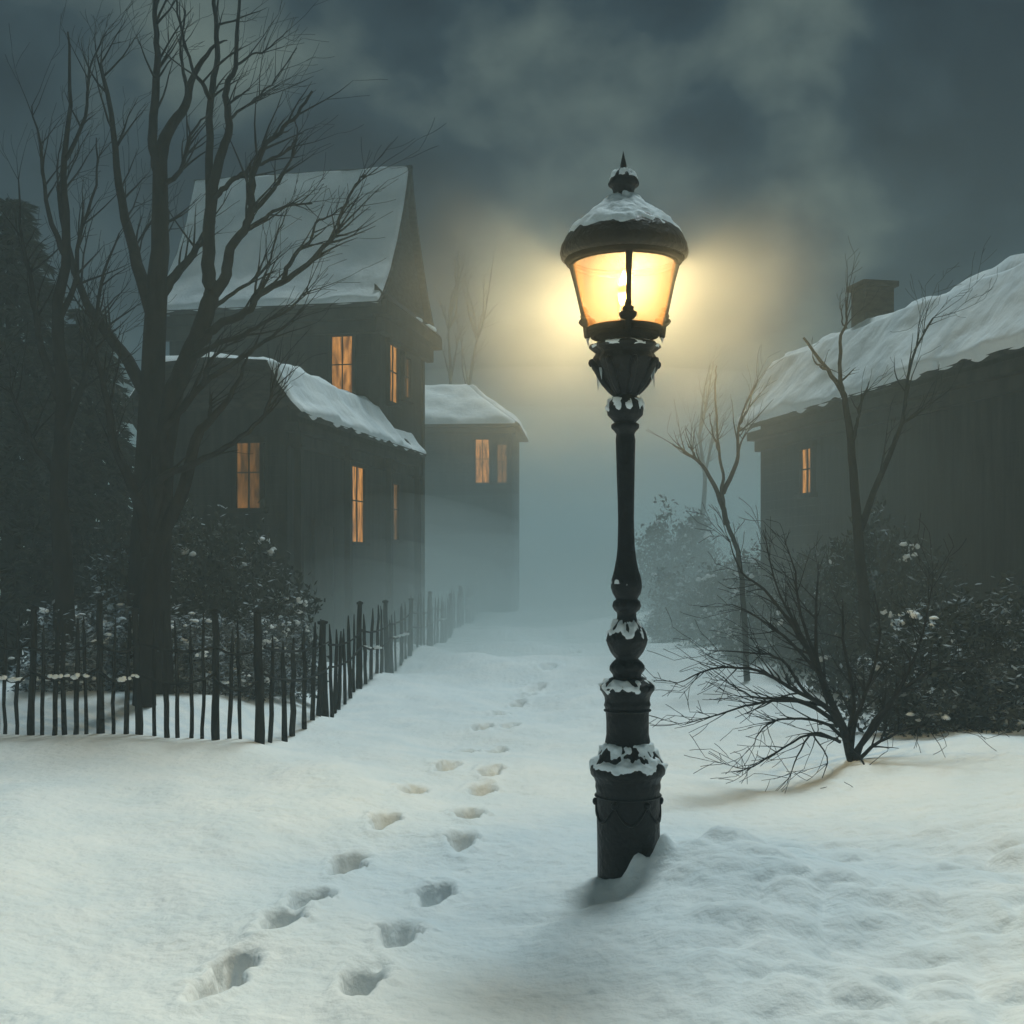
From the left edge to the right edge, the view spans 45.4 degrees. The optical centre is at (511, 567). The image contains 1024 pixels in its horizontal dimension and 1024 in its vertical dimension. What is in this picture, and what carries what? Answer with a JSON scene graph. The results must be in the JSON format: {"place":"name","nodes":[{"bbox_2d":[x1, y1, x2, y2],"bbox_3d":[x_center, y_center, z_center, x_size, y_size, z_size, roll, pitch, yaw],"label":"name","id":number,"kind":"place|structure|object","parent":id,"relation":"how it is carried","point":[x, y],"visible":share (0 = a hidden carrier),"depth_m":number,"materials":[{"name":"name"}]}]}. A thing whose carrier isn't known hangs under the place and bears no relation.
{"place":"outdoors","nodes":[
{"label":"outdoors","id":0,"kind":"place"},
{"bbox_2d":[0,572,1023,1023],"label":"snow ground","id":1,"kind":"structure","parent":0,"point":[412,838],"depth_m":7.24,"materials":[{"name":"white snow"}]},
{"bbox_2d":[0,197,130,673],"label":"evergreen tree","id":2,"kind":"object","parent":1,"relation":"on","point":[24,490],"visible":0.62,"depth_m":17.16,"materials":[{"name":"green plant"}]},
{"bbox_2d":[0,308,137,673],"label":"evergreen tree","id":3,"kind":"object","parent":1,"relation":"on","point":[107,471],"visible":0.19,"depth_m":18.14,"materials":[{"name":"green plant"}]},
{"bbox_2d":[0,0,152,690],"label":"bare tree","id":4,"kind":"object","parent":1,"relation":"on","point":[65,411],"visible":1,"depth_m":13.75,"materials":[{"name":"brown plant"}]},
{"bbox_2d":[7,587,206,693],"bbox_3d":[-4.777,0.927,14.321,2.156,1.407,2.232,0,0,-34],"label":"evergreen bush","id":5,"kind":"object","parent":1,"relation":"on","point":[46,621],"visible":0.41,"depth_m":13.71,"materials":[{"name":"green plant"}]},
{"bbox_2d":[43,0,248,667],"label":"bare tree","id":6,"kind":"object","parent":1,"relation":"on","point":[156,282],"visible":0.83,"depth_m":14.32,"materials":[{"name":"brown plant"}]},
{"bbox_2d":[72,501,239,662],"bbox_3d":[-4.998,0.424,17.038,2.578,2.884,2.940,0,0,-16],"label":"evergreen bush","id":7,"kind":"object","parent":1,"relation":"on","point":[115,542],"visible":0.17,"depth_m":16.37,"materials":[{"name":"green plant"}]},
{"bbox_2d":[112,596,263,697],"bbox_3d":[-3.790,1.002,14.390,1.862,1.336,1.928,0,0,0],"label":"evergreen bush","id":8,"kind":"object","parent":1,"relation":"on","point":[182,631],"visible":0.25,"depth_m":13.85,"materials":[{"name":"green plant"}]},
{"bbox_2d":[71,269,336,707],"bbox_3d":[-3.324,-0.939,12.928,3.324,4.881,1.704,0,0,8],"label":"bare tree","id":9,"kind":"object","parent":1,"relation":"on","point":[156,526],"visible":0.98,"depth_m":12.86,"materials":[{"name":"brown plant"}]},
{"bbox_2d":[0,580,480,744],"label":"stake fence","id":10,"kind":"object","parent":1,"relation":"on","point":[447,621],"visible":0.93,"depth_m":11.52,"materials":[{"name":"black wood"}]},
{"bbox_2d":[181,598,316,700],"bbox_3d":[-3.334,1.032,14.684,1.725,1.336,1.666,0,0,33],"label":"evergreen bush","id":11,"kind":"object","parent":1,"relation":"on","point":[226,633],"visible":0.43,"depth_m":14.35,"materials":[{"name":"green plant"}]},
{"bbox_2d":[171,493,328,670],"bbox_3d":[-3.958,0.470,16.878,2.466,3.114,2.783,0,0,29],"label":"evergreen bush","id":12,"kind":"object","parent":1,"relation":"on","point":[232,568],"visible":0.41,"depth_m":16.62,"materials":[{"name":"green plant"}]},
{"bbox_2d":[124,165,441,662],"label":"steep roofed house","id":13,"kind":"structure","parent":1,"relation":"on","point":[329,465],"depth_m":25.92,"materials":[{"name":"grey wood"}]},
{"bbox_2d":[228,436,267,512],"bbox_3d":[-4.440,-1.550,20.590,0.660,1.280,0.140,0,0,11],"label":"window","id":14,"kind":"structure","parent":13,"relation":"in","point":[248,469],"depth_m":20.63,"materials":[{"name":"orange glass"}]},
{"bbox_2d":[327,334,357,394],"bbox_3d":[-3.629,-4.265,26.088,0.700,1.510,0.140,0,0,11],"label":"window","id":15,"kind":"structure","parent":13,"relation":"in","point":[341,347],"depth_m":26.13,"materials":[{"name":"orange glass"}]},
{"bbox_2d":[353,461,369,546],"bbox_3d":[-3.006,-1.235,23.996,0.140,1.650,1.040,0,0,11],"label":"window","id":16,"kind":"structure","parent":13,"relation":"in","point":[359,469],"depth_m":24.21,"materials":[{"name":"orange glass"}]},
{"bbox_2d":[385,338,402,409],"bbox_3d":[-2.584,-4.235,26.868,0.140,1.450,0.860,0,0,11],"label":"window","id":17,"kind":"structure","parent":13,"relation":"in","point":[393,348],"depth_m":26.86,"materials":[{"name":"orange glass"}]},
{"bbox_2d":[393,479,402,543],"bbox_3d":[-2.527,-1.200,26.399,0.140,1.380,0.840,0,0,11],"label":"window","id":18,"kind":"structure","parent":13,"relation":"in","point":[396,483],"depth_m":26.64,"materials":[{"name":"orange glass"}]},
{"bbox_2d":[400,351,414,403],"bbox_3d":[-2.380,-4.310,27.899,0.140,1.100,0.690,0,0,11],"label":"window","id":19,"kind":"structure","parent":13,"relation":"in","point":[406,359],"depth_m":27.90,"materials":[{"name":"orange glass"}]},
{"bbox_2d":[246,601,328,698],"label":"evergreen bush","id":20,"kind":"object","parent":1,"relation":"on","point":[290,627],"visible":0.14,"depth_m":15.43,"materials":[{"name":"green plant"}]},
{"bbox_2d":[144,0,445,693],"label":"bare tree","id":21,"kind":"object","parent":1,"relation":"on","point":[191,351],"visible":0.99,"depth_m":13.51,"materials":[{"name":"brown plant"}]},
{"bbox_2d":[431,236,480,383],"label":"bare tree","id":22,"kind":"object","parent":1,"relation":"on","point":[449,324],"visible":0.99,"depth_m":57.94,"materials":[{"name":"grey plant"}]},
{"bbox_2d":[450,239,501,384],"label":"bare tree","id":23,"kind":"object","parent":1,"relation":"on","point":[477,334],"visible":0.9,"depth_m":60.00,"materials":[{"name":"grey plant"}]},
{"bbox_2d":[425,384,527,612],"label":"distant house","id":24,"kind":"structure","parent":1,"relation":"on","point":[474,435],"depth_m":45.62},
{"bbox_2d":[472,437,491,484],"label":"window","id":25,"kind":"structure","parent":24,"relation":"in","point":[482,445],"depth_m":45.54,"materials":[{"name":"orange glass"}]},
{"bbox_2d":[494,442,509,484],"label":"window","id":26,"kind":"structure","parent":24,"relation":"in","point":[501,448],"depth_m":45.49,"materials":[{"name":"orange glass"}]},
{"bbox_2d":[560,151,688,878],"bbox_3d":[0.652,-0.204,6.999,0.733,4.348,0.733,0,0,0],"label":"street lamp","id":27,"kind":"object","parent":1,"relation":"on","point":[624,250],"visible":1,"depth_m":6.86,"materials":[{"name":"metal"}]},
{"bbox_2d":[639,557,710,642],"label":"evergreen bush","id":28,"kind":"object","parent":1,"relation":"on","point":[661,624],"visible":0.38,"depth_m":26.64,"materials":[{"name":"green plant"}]},
{"bbox_2d":[634,494,727,611],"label":"evergreen bush","id":29,"kind":"object","parent":1,"relation":"on","point":[684,545],"visible":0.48,"depth_m":37.51,"materials":[{"name":"green plant"}]},
{"bbox_2d":[680,325,741,544],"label":"bare tree","id":30,"kind":"object","parent":1,"relation":"on","point":[701,455],"visible":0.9,"depth_m":47.91,"materials":[{"name":"brown plant"}]},
{"bbox_2d":[667,539,760,647],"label":"evergreen bush","id":31,"kind":"object","parent":1,"relation":"on","point":[708,593],"visible":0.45,"depth_m":23.67,"materials":[{"name":"green plant"}]},
{"bbox_2d":[646,348,786,681],"bbox_3d":[2.986,-0.821,17.434,2.568,4.994,0.939,0,0,-42],"label":"bare tree","id":32,"kind":"object","parent":1,"relation":"on","point":[720,495],"visible":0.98,"depth_m":17.48,"materials":[{"name":"brown plant"}]},
{"bbox_2d":[699,551,799,662],"bbox_3d":[4.175,0.790,20.098,1.764,2.110,1.826,0,0,-40],"label":"evergreen bush","id":33,"kind":"object","parent":1,"relation":"on","point":[728,642],"visible":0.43,"depth_m":19.80,"materials":[{"name":"green plant"}]},
{"bbox_2d":[762,542,855,674],"bbox_3d":[4.506,0.741,17.973,1.586,2.228,1.809,0,0,27],"label":"evergreen bush","id":34,"kind":"object","parent":1,"relation":"on","point":[811,575],"visible":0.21,"depth_m":17.78,"materials":[{"name":"green plant"}]},
{"bbox_2d":[642,498,1023,791],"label":"bare shrub","id":35,"kind":"object","parent":1,"relation":"on","point":[846,733],"visible":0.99,"depth_m":10.22,"materials":[{"name":"brown plant"}]},
{"bbox_2d":[781,495,969,697],"bbox_3d":[4.595,0.541,15.523,2.227,2.966,1.972,0,0,36],"label":"evergreen bush","id":36,"kind":"object","parent":1,"relation":"on","point":[892,560],"visible":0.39,"depth_m":15.30,"materials":[{"name":"green plant"}]},
{"bbox_2d":[736,253,1023,675],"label":"lane house","id":37,"kind":"structure","parent":1,"relation":"on","point":[955,471],"depth_m":17.38,"materials":[{"name":"grey wood"}]},
{"bbox_2d":[793,441,817,498],"bbox_3d":[5.014,-1.650,20.928,0.140,0.940,0.660,0,0,-11],"label":"window","id":38,"kind":"structure","parent":37,"relation":"in","point":[806,451],"depth_m":20.92,"materials":[{"name":"orange"}]},
{"bbox_2d":[803,236,997,698],"bbox_3d":[4.628,-1.214,14.645,2.460,5.692,1.465,0,0,-44],"label":"bare tree","id":39,"kind":"object","parent":1,"relation":"on","point":[859,521],"visible":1,"depth_m":14.47,"materials":[{"name":"brown plant"}]},
{"bbox_2d":[818,569,1023,737],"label":"evergreen bush","id":40,"kind":"object","parent":1,"relation":"on","point":[992,703],"visible":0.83,"depth_m":11.77,"materials":[{"name":"green plant"}]},
{"bbox_2d":[0,0,1023,573],"label":"sky","id":41,"kind":"structure","parent":0,"point":[773,134],"materials":[{"name":"grey"}]}
]}

